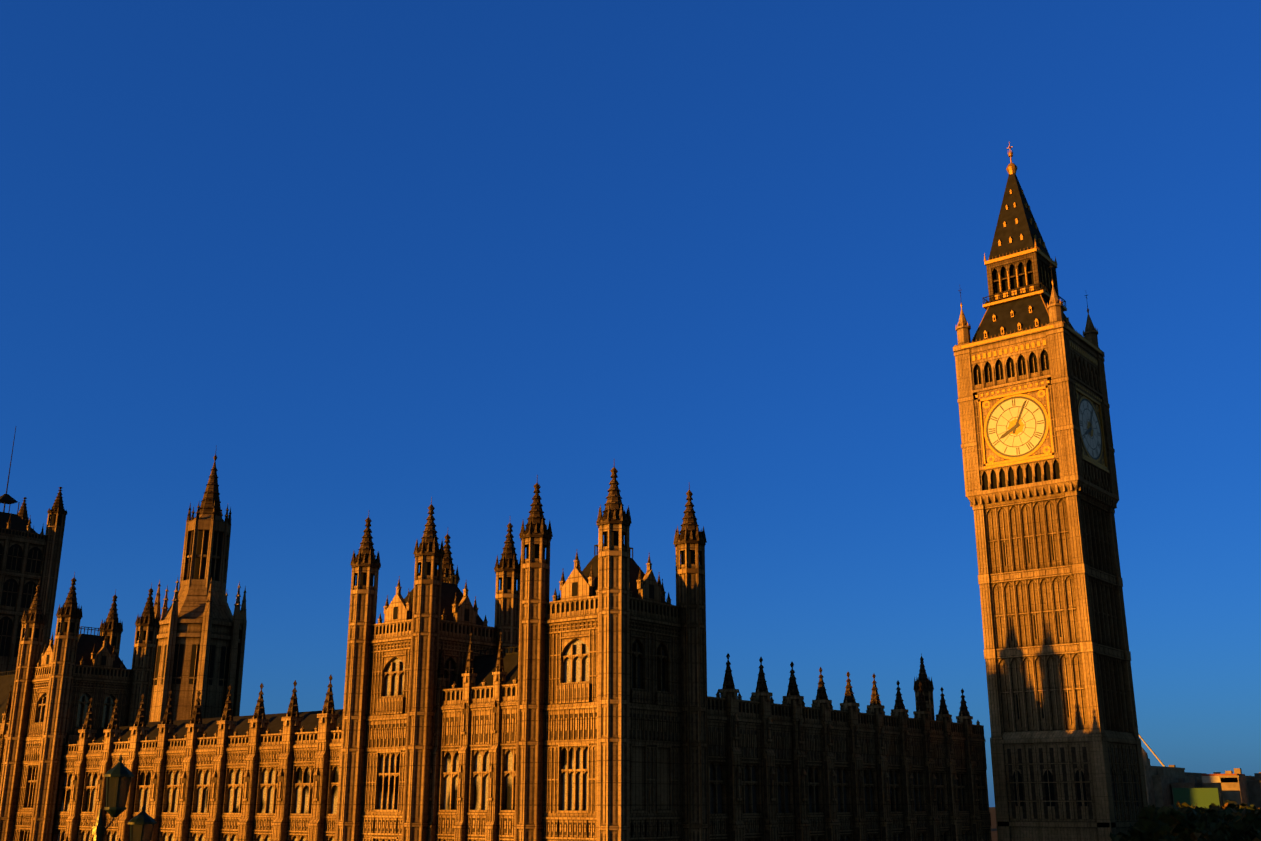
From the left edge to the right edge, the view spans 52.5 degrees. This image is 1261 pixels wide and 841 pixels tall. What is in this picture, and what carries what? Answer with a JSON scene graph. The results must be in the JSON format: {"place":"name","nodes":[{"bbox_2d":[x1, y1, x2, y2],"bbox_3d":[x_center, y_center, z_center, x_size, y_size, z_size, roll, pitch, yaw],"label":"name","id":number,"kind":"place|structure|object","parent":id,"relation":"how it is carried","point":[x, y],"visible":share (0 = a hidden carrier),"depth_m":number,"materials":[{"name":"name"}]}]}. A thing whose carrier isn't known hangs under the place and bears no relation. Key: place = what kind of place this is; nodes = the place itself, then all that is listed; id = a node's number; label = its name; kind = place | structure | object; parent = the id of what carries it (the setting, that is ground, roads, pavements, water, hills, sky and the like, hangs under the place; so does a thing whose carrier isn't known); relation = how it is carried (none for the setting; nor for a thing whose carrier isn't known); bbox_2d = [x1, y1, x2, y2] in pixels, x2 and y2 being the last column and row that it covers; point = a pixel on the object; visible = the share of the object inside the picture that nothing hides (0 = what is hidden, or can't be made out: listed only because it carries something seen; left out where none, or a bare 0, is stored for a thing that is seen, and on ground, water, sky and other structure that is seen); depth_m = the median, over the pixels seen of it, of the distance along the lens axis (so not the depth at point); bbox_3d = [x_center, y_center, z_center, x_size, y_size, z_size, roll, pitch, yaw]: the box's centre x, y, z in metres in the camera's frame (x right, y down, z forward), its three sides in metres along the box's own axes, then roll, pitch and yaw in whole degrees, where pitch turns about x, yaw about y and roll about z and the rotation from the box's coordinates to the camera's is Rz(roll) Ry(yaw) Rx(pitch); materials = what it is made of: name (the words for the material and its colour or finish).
{"place":"outdoors","nodes":[
{"label":"outdoors","id":0,"kind":"place"},
{"bbox_2d":[92,755,156,840],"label":"bridge lamp","id":1,"kind":"object","parent":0,"point":[119,769],"depth_m":17.14,"materials":[{"name":"metal"}]},
{"bbox_2d":[0,0,1260,806],"label":"sky","id":2,"kind":"structure","parent":0,"point":[382,258],"materials":[{"name":"blue"}]},
{"bbox_2d":[989,807,997,840],"bbox_3d":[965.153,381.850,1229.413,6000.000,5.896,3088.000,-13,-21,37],"label":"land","id":3,"kind":"structure","parent":0,"point":[992,811],"depth_m":687.49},
{"bbox_2d":[0,512,246,721],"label":"stone towers","id":4,"kind":"structure","parent":3,"relation":"on","point":[199,612],"depth_m":267.82,"materials":[{"name":"beige stone"}]},
{"bbox_2d":[0,523,991,840],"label":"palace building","id":5,"kind":"structure","parent":3,"relation":"on","point":[284,747],"depth_m":114.46,"materials":[{"name":"beige stone"}]},
{"bbox_2d":[0,173,1087,742],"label":"iron roofs","id":6,"kind":"object","parent":5,"relation":"on","point":[484,665],"visible":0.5,"depth_m":159.66,"materials":[{"name":"black metal"}]},
{"bbox_2d":[23,639,986,840],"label":"glazing","id":7,"kind":"structure","parent":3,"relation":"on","point":[509,766],"depth_m":115.29,"materials":[{"name":"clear glass"}]},
{"bbox_2d":[0,388,1140,840],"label":"carved recesses","id":8,"kind":"object","parent":3,"relation":"on","point":[716,748],"visible":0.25,"depth_m":113.26,"materials":[{"name":"brown stone"}]},
{"bbox_2d":[0,260,1138,805],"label":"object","id":9,"kind":"object","parent":8,"relation":"on","point":[34,566],"visible":0.23,"depth_m":156.85,"materials":[{"name":"black"}]},
{"bbox_2d":[5,252,1063,741],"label":"spires","id":10,"kind":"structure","parent":9,"relation":"on","point":[613,512],"depth_m":127.46,"materials":[{"name":"brown stone"}]},
{"bbox_2d":[953,286,1147,840],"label":"clock tower","id":11,"kind":"structure","parent":3,"relation":"on","point":[1084,660],"depth_m":149.99,"materials":[{"name":"beige stone"}]},
{"bbox_2d":[955,142,1108,472],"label":"tower ornamentation","id":12,"kind":"object","parent":11,"relation":"on","point":[1011,168],"visible":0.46,"depth_m":157.98,"materials":[{"name":"gold metal"}]},
{"bbox_2d":[988,398,1100,457],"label":"clock dials","id":13,"kind":"object","parent":11,"relation":"attached to","point":[1032,407],"visible":0.25,"depth_m":155.36,"materials":[{"name":"glass"}]},
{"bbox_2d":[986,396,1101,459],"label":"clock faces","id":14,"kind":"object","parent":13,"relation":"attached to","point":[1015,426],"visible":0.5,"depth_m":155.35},
{"bbox_2d":[1141,746,1254,807],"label":"buildings","id":15,"kind":"structure","parent":3,"relation":"on","point":[1159,780],"depth_m":400.13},
{"bbox_2d":[1169,765,1260,808],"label":"buildings","id":16,"kind":"structure","parent":3,"relation":"on","point":[1254,789],"depth_m":393.21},
{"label":"tree trunks","id":17,"kind":"object","parent":3,"relation":"on","visible":0},
{"bbox_2d":[1109,801,1260,840],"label":"tree leaves","id":18,"kind":"object","parent":17,"relation":"attached to","point":[1150,811],"visible":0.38,"depth_m":134.14,"materials":[{"name":"green plant"}]},
{"bbox_2d":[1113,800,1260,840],"bbox_3d":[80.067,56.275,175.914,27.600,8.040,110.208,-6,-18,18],"label":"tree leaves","id":19,"kind":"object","parent":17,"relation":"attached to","point":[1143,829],"visible":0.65,"depth_m":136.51,"materials":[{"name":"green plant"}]},
{"bbox_2d":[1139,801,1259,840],"bbox_3d":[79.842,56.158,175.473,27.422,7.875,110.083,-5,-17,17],"label":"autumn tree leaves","id":20,"kind":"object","parent":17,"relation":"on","point":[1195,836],"visible":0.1,"depth_m":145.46,"materials":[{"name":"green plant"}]},
{"bbox_2d":[1139,735,1165,766],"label":"crane","id":21,"kind":"object","parent":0,"point":[1155,755],"visible":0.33,"depth_m":454.66,"materials":[{"name":"white metal"}]},
{"bbox_2d":[1173,788,1220,807],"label":"hoarding","id":22,"kind":"object","parent":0,"point":[1204,797],"visible":0.64,"depth_m":381.69,"materials":[{"name":"green"}]},
{"bbox_2d":[1202,776,1237,782],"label":"building","id":23,"kind":"structure","parent":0,"point":[1210,779],"depth_m":387.96,"materials":[{"name":"stone"}]},
{"bbox_2d":[1201,774,1244,775],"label":"roof edge","id":24,"kind":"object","parent":23,"relation":"on","point":[1220,774],"depth_m":388.29,"materials":[{"name":"red"}]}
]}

